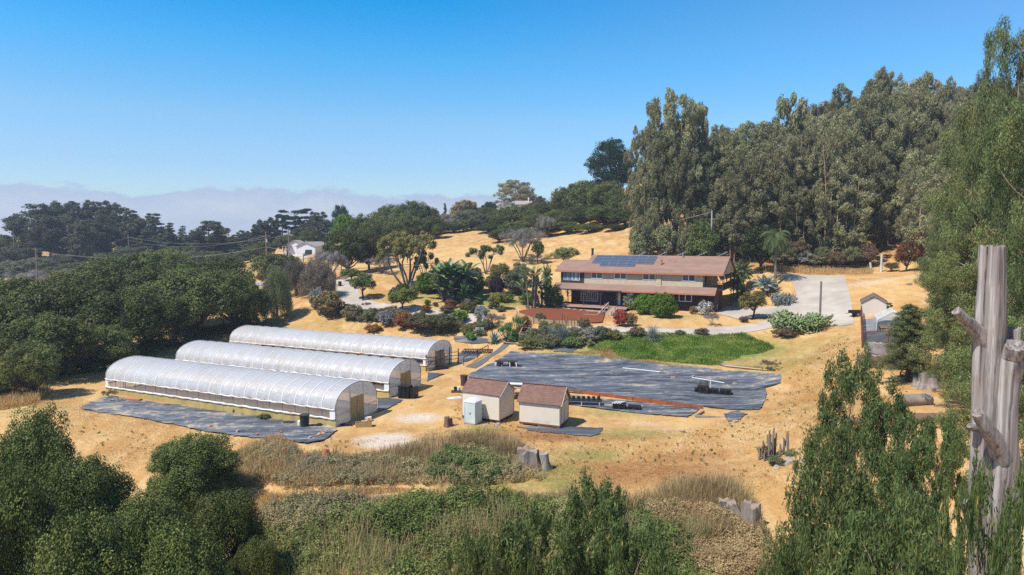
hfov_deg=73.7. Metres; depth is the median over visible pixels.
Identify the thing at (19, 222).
pine tree
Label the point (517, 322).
rosette bush
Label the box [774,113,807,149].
eucalyptus tree
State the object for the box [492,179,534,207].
skyline tree
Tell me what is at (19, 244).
pine tree
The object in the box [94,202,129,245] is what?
pine tree
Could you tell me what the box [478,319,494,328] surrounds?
garden shrub
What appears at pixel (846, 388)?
eucalyptus sapling
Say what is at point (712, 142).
eucalyptus tree
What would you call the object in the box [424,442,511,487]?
bramble
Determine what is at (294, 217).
cypress tree
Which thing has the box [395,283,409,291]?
tree
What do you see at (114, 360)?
undergrowth bush
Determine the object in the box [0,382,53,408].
dry grass
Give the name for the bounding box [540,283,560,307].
bush
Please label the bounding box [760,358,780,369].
tussock
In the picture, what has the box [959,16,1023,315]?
eucalyptus tree
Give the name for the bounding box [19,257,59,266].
bushy tree
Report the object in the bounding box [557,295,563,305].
bush
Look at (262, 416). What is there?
weed
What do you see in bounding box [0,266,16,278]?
bushy tree
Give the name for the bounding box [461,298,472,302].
garden shrub
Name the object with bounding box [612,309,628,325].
flower bush
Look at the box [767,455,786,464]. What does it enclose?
succulent
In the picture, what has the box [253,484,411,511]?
dry grass
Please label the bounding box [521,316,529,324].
plant
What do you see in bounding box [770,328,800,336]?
bush
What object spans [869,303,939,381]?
fir tree
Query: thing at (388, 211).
oak tree
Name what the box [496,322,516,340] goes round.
rosette bush
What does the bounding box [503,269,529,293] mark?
bush
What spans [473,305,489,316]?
shrub
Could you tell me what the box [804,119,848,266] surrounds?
eucalyptus tree
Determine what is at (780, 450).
column cactus
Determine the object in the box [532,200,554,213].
oak tree
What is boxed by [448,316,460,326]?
shrub
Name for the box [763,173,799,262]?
eucalyptus tree
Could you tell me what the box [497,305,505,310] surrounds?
garden shrub
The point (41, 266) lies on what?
bushy tree
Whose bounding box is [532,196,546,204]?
skyline tree
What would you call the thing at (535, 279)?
bird of paradise
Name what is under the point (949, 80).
eucalyptus tree
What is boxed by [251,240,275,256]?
dark tree
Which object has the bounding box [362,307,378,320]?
bush
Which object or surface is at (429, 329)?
garden shrub
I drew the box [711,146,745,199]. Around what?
eucalyptus tree
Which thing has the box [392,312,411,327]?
bush
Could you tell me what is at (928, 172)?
eucalyptus tree
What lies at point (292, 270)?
twiggy tree
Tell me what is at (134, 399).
brick pallet
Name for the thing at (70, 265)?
bushy tree
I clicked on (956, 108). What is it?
eucalyptus tree
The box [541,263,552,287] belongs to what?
palm tree
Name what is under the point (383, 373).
hoop greenhouse
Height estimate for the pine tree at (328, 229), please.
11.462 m
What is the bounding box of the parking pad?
[718,274,853,325]
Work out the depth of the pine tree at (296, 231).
278.28 m
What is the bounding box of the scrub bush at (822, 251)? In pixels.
[814,246,831,266]
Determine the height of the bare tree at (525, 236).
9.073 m
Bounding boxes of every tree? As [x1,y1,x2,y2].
[0,203,65,257]
[0,234,16,245]
[0,240,13,246]
[0,246,34,260]
[0,254,12,265]
[0,260,33,279]
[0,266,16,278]
[0,273,73,321]
[0,296,37,360]
[0,310,97,380]
[0,340,63,393]
[0,399,82,564]
[0,458,71,574]
[15,229,42,261]
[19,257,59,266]
[21,262,48,271]
[24,214,69,254]
[29,504,146,574]
[32,275,132,341]
[34,266,63,275]
[37,269,90,293]
[37,452,140,547]
[40,200,75,247]
[47,254,80,264]
[48,268,82,273]
[56,229,77,255]
[58,262,91,270]
[59,201,98,241]
[59,218,108,259]
[60,263,144,293]
[66,252,92,262]
[72,285,176,348]
[75,324,140,369]
[78,200,122,239]
[79,252,179,282]
[82,254,112,263]
[86,213,131,252]
[93,251,125,257]
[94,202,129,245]
[98,486,200,573]
[109,210,134,246]
[111,246,136,257]
[119,282,197,339]
[121,210,142,247]
[123,262,210,334]
[127,216,151,247]
[129,512,237,574]
[131,229,157,250]
[131,246,149,252]
[140,248,194,267]
[140,431,245,517]
[143,265,243,339]
[145,213,154,225]
[145,213,165,244]
[148,242,167,251]
[152,227,175,248]
[161,223,182,248]
[163,246,185,252]
[175,233,183,245]
[176,243,196,250]
[177,226,185,235]
[177,251,198,256]
[181,254,255,280]
[183,220,231,252]
[183,234,194,242]
[184,254,211,261]
[186,487,269,566]
[189,246,223,253]
[195,251,231,255]
[203,268,269,328]
[208,254,242,262]
[220,236,238,246]
[222,246,253,260]
[225,534,285,574]
[229,284,272,323]
[230,256,250,262]
[233,230,250,245]
[235,248,260,261]
[237,243,273,251]
[240,233,252,246]
[248,229,260,256]
[249,253,289,276]
[250,219,274,244]
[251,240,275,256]
[261,265,294,323]
[267,217,281,253]
[272,235,296,254]
[274,214,290,252]
[278,208,312,229]
[279,254,299,263]
[282,259,308,295]
[289,219,320,234]
[289,228,302,238]
[295,259,337,297]
[296,229,324,241]
[300,211,330,233]
[307,248,351,271]
[315,222,334,243]
[321,227,369,274]
[329,213,359,238]
[331,205,348,228]
[338,268,361,278]
[346,213,388,233]
[349,271,376,298]
[350,229,373,261]
[354,232,386,269]
[364,222,401,251]
[364,256,395,272]
[371,203,408,226]
[375,230,437,284]
[387,213,422,237]
[387,287,414,308]
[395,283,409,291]
[396,200,430,236]
[403,316,428,333]
[411,216,433,235]
[413,251,439,272]
[422,205,440,233]
[422,215,447,237]
[422,312,456,333]
[440,213,457,223]
[441,203,446,219]
[444,218,458,230]
[445,223,469,232]
[449,199,478,214]
[451,209,476,220]
[457,219,479,229]
[465,244,504,273]
[468,214,495,224]
[474,207,495,213]
[475,223,499,232]
[481,201,496,209]
[485,217,505,230]
[486,229,510,242]
[487,292,509,306]
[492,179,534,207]
[494,205,522,221]
[497,226,546,261]
[498,221,530,229]
[513,202,538,219]
[516,190,537,205]
[518,227,538,235]
[520,213,544,226]
[531,240,543,263]
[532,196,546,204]
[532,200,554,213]
[532,224,561,234]
[536,216,555,237]
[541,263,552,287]
[544,208,573,223]
[548,187,586,221]
[550,247,579,259]
[552,221,579,233]
[561,180,608,208]
[564,204,596,223]
[574,223,603,232]
[582,205,623,224]
[583,137,636,190]
[586,180,625,208]
[601,224,627,230]
[603,193,631,208]
[608,207,642,225]
[621,125,646,227]
[628,157,664,230]
[644,96,679,245]
[645,128,684,230]
[654,86,705,251]
[666,148,696,255]
[674,117,709,222]
[677,102,710,222]
[683,218,719,255]
[689,178,722,229]
[693,143,736,225]
[702,134,729,204]
[705,177,762,259]
[708,173,742,254]
[710,124,732,145]
[710,131,746,200]
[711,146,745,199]
[713,165,754,263]
[722,141,783,262]
[726,128,761,144]
[729,276,745,300]
[732,120,768,152]
[732,259,754,294]
[737,225,787,273]
[738,290,768,318]
[740,151,767,223]
[745,152,775,222]
[747,126,775,224]
[749,121,785,151]
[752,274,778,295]
[759,133,804,230]
[760,229,791,286]
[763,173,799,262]
[764,156,813,233]
[770,92,816,145]
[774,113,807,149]
[779,157,827,238]
[780,133,800,152]
[781,186,815,265]
[783,127,828,239]
[799,120,834,240]
[803,111,833,177]
[804,99,852,130]
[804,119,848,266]
[806,110,861,245]
[812,166,860,266]
[820,174,879,264]
[827,93,858,111]
[829,101,863,130]
[831,82,868,115]
[831,118,878,236]
[837,110,871,228]
[841,89,893,207]
[847,66,894,135]
[847,144,895,243]
[860,79,891,165]
[860,211,892,246]
[866,112,898,227]
[867,70,906,117]
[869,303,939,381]
[871,196,903,244]
[873,84,906,158]
[881,107,935,242]
[885,84,924,142]
[891,129,930,217]
[891,149,961,267]
[894,153,929,261]
[897,84,945,164]
[899,80,912,89]
[903,162,946,256]
[904,71,938,131]
[906,249,1023,411]
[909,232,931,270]
[910,197,985,296]
[911,173,967,257]
[913,236,977,338]
[915,119,948,167]
[919,124,1021,303]
[920,112,969,229]
[922,297,966,395]
[925,99,955,138]
[928,75,956,118]
[934,315,1023,495]
[935,83,987,118]
[942,87,1023,323]
[949,100,980,196]
[951,97,1023,416]
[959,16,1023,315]
[960,89,977,109]
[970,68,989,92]
[974,86,1002,118]
[993,78,1023,144]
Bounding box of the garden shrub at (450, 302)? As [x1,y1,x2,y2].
[444,299,456,306]
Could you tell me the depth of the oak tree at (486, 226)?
221.98 m
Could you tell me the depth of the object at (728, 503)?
40.68 m
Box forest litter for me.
[630,236,873,265]
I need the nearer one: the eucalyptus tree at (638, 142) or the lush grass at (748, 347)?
the lush grass at (748, 347)
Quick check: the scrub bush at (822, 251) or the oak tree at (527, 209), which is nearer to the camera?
the scrub bush at (822, 251)
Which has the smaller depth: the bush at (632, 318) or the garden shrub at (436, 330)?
the bush at (632, 318)
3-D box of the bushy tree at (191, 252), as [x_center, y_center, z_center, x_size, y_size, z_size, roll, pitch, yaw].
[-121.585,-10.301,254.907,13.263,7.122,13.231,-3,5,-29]
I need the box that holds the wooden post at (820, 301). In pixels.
[819,281,821,315]
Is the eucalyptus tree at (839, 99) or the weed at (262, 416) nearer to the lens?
the weed at (262, 416)
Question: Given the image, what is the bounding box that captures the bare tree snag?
[952,244,1023,574]
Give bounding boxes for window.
[563,272,571,279]
[572,272,579,280]
[581,291,597,301]
[591,273,602,278]
[614,273,626,278]
[643,274,655,279]
[679,295,691,301]
[682,275,694,281]
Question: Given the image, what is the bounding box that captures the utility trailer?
[846,310,860,316]
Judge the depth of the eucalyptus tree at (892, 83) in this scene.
156.36 m
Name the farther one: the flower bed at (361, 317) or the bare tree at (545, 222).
the bare tree at (545, 222)
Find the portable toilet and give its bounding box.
[463,397,481,424]
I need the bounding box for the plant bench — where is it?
[569,398,601,405]
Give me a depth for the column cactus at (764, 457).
49.10 m
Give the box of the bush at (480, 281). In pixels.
[466,267,486,292]
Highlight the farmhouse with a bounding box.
[544,248,736,311]
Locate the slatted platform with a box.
[461,348,492,353]
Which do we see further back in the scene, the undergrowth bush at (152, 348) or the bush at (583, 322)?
the bush at (583, 322)
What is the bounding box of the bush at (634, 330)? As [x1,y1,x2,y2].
[629,326,645,335]
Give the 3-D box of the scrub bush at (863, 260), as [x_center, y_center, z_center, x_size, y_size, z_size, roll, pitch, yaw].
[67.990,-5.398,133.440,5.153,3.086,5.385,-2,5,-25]
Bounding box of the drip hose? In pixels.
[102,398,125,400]
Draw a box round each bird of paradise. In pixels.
[427,257,487,302]
[452,281,474,302]
[515,266,547,308]
[530,283,553,307]
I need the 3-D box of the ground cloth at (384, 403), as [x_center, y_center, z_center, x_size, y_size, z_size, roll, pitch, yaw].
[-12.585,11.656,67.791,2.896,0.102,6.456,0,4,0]
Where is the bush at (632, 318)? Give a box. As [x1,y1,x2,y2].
[626,312,638,325]
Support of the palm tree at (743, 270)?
on the ground at (428, 407)
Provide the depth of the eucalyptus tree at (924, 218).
112.47 m
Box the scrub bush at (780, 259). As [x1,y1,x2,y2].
[769,253,796,265]
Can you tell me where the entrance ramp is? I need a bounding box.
[587,302,617,316]
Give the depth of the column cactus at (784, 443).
49.64 m
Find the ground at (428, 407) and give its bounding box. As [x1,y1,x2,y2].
[0,145,1023,574]
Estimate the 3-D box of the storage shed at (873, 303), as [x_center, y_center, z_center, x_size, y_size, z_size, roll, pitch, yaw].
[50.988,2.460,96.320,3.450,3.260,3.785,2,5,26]
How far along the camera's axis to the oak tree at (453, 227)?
233.04 m
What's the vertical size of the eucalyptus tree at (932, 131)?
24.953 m
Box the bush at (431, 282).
[423,262,479,290]
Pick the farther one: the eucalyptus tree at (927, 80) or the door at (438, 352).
the eucalyptus tree at (927, 80)
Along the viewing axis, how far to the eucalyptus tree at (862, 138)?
144.26 m
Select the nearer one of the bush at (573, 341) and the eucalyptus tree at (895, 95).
the bush at (573, 341)
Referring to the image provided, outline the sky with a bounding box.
[0,0,1023,235]
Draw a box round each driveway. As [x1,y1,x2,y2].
[335,278,476,323]
[592,318,774,335]
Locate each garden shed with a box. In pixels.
[461,377,515,422]
[516,382,571,427]
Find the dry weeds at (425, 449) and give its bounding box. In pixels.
[231,431,543,489]
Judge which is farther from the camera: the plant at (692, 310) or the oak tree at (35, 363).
the plant at (692, 310)
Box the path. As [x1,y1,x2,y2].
[465,341,508,367]
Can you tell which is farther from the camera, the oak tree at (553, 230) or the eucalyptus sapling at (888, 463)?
the oak tree at (553, 230)
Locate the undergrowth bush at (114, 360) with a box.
[106,354,129,364]
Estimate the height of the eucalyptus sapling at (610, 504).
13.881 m
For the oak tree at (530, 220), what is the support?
on the ground at (428, 407)
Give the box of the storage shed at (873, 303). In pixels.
[860,292,887,316]
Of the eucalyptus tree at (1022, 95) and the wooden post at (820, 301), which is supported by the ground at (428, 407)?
the eucalyptus tree at (1022, 95)
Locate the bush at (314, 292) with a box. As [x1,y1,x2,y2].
[308,287,321,309]
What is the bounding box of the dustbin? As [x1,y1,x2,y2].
[299,413,309,426]
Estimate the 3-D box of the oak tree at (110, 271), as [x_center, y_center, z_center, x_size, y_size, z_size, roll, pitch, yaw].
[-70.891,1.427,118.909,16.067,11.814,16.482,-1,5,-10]
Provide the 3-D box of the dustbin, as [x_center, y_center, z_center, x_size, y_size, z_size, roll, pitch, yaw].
[-18.156,11.692,59.768,0.890,1.160,0.890,0,4,0]
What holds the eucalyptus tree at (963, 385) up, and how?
on the ground at (428, 407)
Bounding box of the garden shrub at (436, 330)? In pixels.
[434,327,440,332]
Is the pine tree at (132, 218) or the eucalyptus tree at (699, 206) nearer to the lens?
the eucalyptus tree at (699, 206)
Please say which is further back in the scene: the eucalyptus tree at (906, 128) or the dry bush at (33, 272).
the dry bush at (33, 272)
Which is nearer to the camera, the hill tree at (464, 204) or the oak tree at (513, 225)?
the oak tree at (513, 225)
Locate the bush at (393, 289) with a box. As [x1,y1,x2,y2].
[387,287,399,301]
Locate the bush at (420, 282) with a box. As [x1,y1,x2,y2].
[414,271,436,292]
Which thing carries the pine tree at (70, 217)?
on the ground at (428, 407)
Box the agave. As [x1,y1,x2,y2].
[488,330,499,343]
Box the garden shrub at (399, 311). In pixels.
[394,309,405,314]
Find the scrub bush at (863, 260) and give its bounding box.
[857,256,874,266]
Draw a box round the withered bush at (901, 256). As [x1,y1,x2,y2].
[893,242,917,271]
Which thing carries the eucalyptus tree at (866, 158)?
on the ground at (428, 407)
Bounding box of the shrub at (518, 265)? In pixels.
[512,262,528,275]
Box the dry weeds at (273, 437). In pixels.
[232,431,298,484]
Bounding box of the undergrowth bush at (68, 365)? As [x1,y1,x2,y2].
[59,350,82,376]
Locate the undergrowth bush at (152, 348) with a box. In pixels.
[134,344,160,353]
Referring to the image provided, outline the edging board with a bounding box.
[568,389,702,408]
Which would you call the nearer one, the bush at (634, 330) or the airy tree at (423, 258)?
the bush at (634, 330)
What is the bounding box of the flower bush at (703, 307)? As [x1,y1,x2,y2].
[695,300,713,314]
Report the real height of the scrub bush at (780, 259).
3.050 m
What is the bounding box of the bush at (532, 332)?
[525,328,540,335]
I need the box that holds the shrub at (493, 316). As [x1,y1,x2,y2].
[485,312,505,326]
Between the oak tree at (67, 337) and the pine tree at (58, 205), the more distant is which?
the pine tree at (58, 205)
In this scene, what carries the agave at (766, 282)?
on the ground at (428, 407)
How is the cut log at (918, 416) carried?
on the ground at (428, 407)
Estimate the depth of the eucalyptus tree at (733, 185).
133.96 m
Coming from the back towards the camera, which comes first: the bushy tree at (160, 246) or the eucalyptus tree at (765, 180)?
the bushy tree at (160, 246)
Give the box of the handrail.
[463,345,488,364]
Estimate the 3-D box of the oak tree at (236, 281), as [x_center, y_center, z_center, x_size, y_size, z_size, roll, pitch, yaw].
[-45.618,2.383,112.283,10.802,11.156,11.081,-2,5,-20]
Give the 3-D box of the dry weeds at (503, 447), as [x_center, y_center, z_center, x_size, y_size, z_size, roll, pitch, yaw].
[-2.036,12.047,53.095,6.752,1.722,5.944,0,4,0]
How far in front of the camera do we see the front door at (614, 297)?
121.54 m
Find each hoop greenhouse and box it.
[105,356,376,427]
[175,340,420,397]
[229,325,451,371]
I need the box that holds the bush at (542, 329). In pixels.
[537,324,550,335]
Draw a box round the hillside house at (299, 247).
[282,240,324,255]
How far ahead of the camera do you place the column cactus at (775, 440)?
49.63 m
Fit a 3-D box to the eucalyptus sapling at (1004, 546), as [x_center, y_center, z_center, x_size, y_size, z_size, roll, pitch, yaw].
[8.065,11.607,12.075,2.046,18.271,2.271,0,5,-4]
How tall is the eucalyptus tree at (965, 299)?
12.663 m
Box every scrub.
[235,433,546,487]
[645,496,776,574]
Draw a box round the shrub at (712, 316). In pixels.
[703,311,719,325]
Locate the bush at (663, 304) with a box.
[649,292,679,317]
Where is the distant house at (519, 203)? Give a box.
[515,197,531,206]
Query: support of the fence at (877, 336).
on the ground at (428, 407)
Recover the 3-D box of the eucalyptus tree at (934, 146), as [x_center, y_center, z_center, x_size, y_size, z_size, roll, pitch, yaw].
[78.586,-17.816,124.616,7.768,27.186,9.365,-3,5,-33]
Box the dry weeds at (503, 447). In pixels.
[442,425,525,455]
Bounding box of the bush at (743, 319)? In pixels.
[739,316,747,321]
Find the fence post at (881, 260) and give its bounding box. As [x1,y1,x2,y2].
[880,254,882,271]
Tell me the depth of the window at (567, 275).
123.52 m
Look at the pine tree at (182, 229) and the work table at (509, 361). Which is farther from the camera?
the pine tree at (182, 229)
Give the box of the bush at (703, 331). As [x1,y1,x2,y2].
[693,328,708,334]
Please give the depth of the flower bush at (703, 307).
108.72 m
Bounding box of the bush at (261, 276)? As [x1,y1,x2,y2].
[255,273,266,281]
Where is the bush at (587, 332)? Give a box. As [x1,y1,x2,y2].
[578,327,598,339]
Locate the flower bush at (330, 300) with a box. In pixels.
[309,289,345,314]
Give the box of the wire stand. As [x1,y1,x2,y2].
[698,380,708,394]
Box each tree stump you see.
[443,416,452,427]
[517,444,552,472]
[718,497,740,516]
[741,499,760,527]
[866,342,893,356]
[870,354,888,367]
[911,376,917,386]
[916,372,940,389]
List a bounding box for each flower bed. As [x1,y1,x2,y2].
[329,305,486,334]
[524,321,616,348]
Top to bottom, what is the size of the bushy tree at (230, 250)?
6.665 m
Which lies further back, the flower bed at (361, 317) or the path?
the flower bed at (361, 317)
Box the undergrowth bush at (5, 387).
[0,373,19,395]
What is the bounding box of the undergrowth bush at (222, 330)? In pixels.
[210,323,234,332]
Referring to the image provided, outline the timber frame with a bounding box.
[695,410,719,417]
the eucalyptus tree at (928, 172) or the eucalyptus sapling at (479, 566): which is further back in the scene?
the eucalyptus tree at (928, 172)
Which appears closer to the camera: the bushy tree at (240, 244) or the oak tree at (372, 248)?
the oak tree at (372, 248)
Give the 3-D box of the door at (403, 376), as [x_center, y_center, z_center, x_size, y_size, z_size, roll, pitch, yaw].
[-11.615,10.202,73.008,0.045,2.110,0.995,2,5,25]
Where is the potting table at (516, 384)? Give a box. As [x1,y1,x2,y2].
[510,382,521,389]
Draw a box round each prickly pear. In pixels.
[315,298,342,314]
[766,309,834,333]
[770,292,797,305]
[784,450,797,456]
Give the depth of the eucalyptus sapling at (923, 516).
19.20 m
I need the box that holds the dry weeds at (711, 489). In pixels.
[635,467,781,541]
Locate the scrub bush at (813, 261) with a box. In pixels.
[799,255,828,268]
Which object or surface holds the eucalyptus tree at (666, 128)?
on the ground at (428, 407)
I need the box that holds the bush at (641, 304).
[631,294,653,313]
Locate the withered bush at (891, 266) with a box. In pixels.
[884,262,900,271]
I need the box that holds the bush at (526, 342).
[516,338,540,348]
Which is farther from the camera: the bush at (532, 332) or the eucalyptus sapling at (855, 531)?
the bush at (532, 332)
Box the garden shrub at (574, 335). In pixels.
[569,332,577,337]
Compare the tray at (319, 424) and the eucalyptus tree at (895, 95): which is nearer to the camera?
the tray at (319, 424)
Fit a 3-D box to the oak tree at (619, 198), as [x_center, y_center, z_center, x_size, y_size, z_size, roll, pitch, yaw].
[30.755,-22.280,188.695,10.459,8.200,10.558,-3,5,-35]
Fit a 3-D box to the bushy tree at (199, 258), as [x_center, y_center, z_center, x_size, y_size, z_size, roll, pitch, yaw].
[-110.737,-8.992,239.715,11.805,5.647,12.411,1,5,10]
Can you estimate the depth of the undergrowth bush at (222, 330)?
111.73 m
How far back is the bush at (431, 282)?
126.81 m
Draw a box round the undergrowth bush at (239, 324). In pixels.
[232,320,257,327]
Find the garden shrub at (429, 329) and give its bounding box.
[424,325,433,331]
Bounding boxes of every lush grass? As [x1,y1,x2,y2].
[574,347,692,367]
[586,330,773,364]
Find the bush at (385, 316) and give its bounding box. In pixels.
[375,309,395,324]
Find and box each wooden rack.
[425,351,444,370]
[445,347,458,364]
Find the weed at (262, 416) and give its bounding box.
[256,413,270,419]
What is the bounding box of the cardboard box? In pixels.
[355,417,371,427]
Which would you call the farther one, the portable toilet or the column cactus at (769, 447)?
the portable toilet
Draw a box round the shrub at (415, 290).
[409,285,419,297]
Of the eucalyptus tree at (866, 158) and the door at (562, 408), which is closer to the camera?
the door at (562, 408)
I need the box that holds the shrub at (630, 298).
[623,292,639,309]
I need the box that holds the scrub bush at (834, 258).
[828,251,845,269]
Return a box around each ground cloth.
[80,395,336,442]
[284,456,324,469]
[376,397,401,411]
[427,372,441,380]
[454,336,488,343]
[457,350,482,362]
[468,351,780,408]
[521,426,602,435]
[551,345,577,351]
[569,395,699,416]
[724,411,745,420]
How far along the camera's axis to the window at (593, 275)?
121.01 m
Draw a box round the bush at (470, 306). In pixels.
[464,302,476,312]
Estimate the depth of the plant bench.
67.64 m
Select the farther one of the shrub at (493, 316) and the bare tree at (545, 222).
the bare tree at (545, 222)
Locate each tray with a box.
[309,423,322,425]
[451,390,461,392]
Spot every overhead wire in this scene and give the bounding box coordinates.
[37,247,263,257]
[269,212,710,256]
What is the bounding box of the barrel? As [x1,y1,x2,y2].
[460,374,467,385]
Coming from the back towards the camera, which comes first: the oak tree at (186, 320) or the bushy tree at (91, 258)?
the bushy tree at (91, 258)
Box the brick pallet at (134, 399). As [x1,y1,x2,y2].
[121,397,142,400]
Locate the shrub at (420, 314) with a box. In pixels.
[417,311,426,318]
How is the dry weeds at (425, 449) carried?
on the ground at (428, 407)
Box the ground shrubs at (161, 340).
[56,313,260,375]
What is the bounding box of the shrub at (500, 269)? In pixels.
[489,262,509,278]
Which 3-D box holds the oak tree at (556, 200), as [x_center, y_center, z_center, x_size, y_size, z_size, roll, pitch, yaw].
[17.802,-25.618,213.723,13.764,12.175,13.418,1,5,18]
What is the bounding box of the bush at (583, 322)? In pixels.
[578,317,591,326]
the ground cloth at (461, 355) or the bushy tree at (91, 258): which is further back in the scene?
the bushy tree at (91, 258)
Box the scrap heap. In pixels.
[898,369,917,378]
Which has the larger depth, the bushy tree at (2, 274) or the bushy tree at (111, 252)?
the bushy tree at (111, 252)
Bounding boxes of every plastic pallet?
[398,384,412,387]
[412,386,418,397]
[612,402,625,405]
[627,404,640,408]
[720,388,730,391]
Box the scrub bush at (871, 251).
[860,242,879,266]
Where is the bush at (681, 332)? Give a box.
[674,330,685,334]
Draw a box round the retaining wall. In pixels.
[517,312,590,326]
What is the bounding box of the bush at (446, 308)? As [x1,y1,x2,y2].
[439,305,454,312]
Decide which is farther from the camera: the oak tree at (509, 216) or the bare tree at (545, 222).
the oak tree at (509, 216)
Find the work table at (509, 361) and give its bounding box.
[495,360,517,366]
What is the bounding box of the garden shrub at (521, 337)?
[518,334,527,341]
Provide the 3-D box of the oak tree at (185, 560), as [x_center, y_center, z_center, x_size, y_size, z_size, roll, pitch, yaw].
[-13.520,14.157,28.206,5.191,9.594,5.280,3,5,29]
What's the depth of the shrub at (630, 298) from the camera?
117.36 m
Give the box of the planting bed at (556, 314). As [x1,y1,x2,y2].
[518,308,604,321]
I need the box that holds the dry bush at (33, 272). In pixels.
[4,269,48,280]
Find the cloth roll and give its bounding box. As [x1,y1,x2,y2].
[720,363,762,367]
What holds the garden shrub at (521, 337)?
on the ground at (428, 407)
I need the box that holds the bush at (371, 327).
[363,323,382,331]
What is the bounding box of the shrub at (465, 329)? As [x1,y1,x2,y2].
[459,324,473,334]
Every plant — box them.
[450,309,468,320]
[465,332,475,339]
[501,291,515,299]
[507,332,517,341]
[518,293,539,303]
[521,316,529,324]
[535,312,546,320]
[546,325,556,335]
[552,322,570,345]
[568,325,579,334]
[643,323,661,341]
[689,306,697,313]
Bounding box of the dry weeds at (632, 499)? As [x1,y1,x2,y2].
[288,483,646,511]
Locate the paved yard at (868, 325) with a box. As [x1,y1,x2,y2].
[863,318,905,330]
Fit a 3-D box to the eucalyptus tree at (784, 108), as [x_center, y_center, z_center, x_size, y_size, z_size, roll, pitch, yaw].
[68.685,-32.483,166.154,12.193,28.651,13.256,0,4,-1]
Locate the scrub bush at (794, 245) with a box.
[785,239,810,266]
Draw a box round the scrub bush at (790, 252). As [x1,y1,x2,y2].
[780,246,798,265]
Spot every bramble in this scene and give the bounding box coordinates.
[229,482,718,574]
[257,486,390,542]
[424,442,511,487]
[619,499,690,574]
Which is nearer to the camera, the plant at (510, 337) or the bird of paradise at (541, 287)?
the plant at (510, 337)
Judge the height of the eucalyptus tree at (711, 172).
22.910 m
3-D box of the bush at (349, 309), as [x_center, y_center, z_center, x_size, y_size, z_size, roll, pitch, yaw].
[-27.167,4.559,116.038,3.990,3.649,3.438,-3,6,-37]
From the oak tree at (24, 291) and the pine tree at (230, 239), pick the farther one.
the pine tree at (230, 239)
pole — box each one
[33,248,38,280]
[284,228,292,256]
[710,210,712,255]
[724,365,767,369]
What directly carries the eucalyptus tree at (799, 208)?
on the ground at (428, 407)
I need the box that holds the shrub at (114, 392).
[101,389,117,397]
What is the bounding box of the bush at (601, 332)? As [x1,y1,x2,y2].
[595,326,610,338]
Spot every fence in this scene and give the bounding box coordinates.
[337,263,433,272]
[860,306,895,346]
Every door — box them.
[350,396,357,420]
[357,394,363,418]
[401,372,405,383]
[406,371,410,384]
[436,351,440,365]
[440,350,443,365]
[561,403,563,423]
[565,401,566,420]
[612,292,616,304]
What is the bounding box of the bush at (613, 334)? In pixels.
[605,330,622,339]
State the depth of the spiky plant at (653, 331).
95.32 m
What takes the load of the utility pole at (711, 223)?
on the ground at (428, 407)
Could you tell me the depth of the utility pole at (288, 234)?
239.23 m
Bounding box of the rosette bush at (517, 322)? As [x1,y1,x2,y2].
[509,314,525,331]
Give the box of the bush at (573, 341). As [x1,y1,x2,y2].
[562,336,585,346]
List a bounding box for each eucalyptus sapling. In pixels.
[438,523,499,574]
[488,494,605,574]
[551,465,640,574]
[583,508,677,574]
[628,230,649,254]
[629,215,654,250]
[650,223,677,255]
[675,222,697,255]
[692,245,716,255]
[755,518,825,574]
[765,444,894,574]
[791,341,921,553]
[797,412,860,553]
[809,490,941,574]
[850,474,967,574]
[856,402,964,570]
[908,413,968,574]
[935,444,1023,574]
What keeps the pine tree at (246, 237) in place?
on the ground at (428, 407)
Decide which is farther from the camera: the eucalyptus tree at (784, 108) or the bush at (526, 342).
the eucalyptus tree at (784, 108)
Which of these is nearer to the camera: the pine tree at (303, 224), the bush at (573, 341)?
the bush at (573, 341)
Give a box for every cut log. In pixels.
[838,417,865,423]
[891,413,945,423]
[895,393,933,405]
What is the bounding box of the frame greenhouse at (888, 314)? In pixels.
[873,308,898,330]
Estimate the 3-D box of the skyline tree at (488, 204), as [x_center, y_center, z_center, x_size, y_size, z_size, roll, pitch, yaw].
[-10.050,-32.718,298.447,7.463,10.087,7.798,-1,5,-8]
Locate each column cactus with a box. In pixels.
[758,446,762,459]
[761,450,765,461]
[767,439,770,458]
[770,428,774,454]
[774,433,776,455]
[779,444,783,454]
[783,438,785,452]
[786,430,788,450]
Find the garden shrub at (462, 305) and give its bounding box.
[458,302,467,308]
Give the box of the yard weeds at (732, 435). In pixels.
[44,334,860,486]
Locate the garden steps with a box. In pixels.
[504,325,531,344]
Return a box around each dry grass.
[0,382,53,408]
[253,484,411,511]
[763,264,872,274]
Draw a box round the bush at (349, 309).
[340,304,362,319]
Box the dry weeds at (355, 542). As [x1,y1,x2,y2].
[245,474,725,574]
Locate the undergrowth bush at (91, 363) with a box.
[73,355,102,372]
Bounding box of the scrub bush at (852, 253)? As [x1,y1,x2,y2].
[840,246,864,268]
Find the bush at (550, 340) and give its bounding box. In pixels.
[539,334,563,347]
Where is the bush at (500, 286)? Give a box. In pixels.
[489,275,504,292]
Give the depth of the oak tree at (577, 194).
203.68 m
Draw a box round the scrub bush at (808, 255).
[796,250,816,265]
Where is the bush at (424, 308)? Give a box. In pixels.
[419,305,432,311]
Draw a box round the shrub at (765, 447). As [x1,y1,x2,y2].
[757,445,771,456]
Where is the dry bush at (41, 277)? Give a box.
[29,275,54,279]

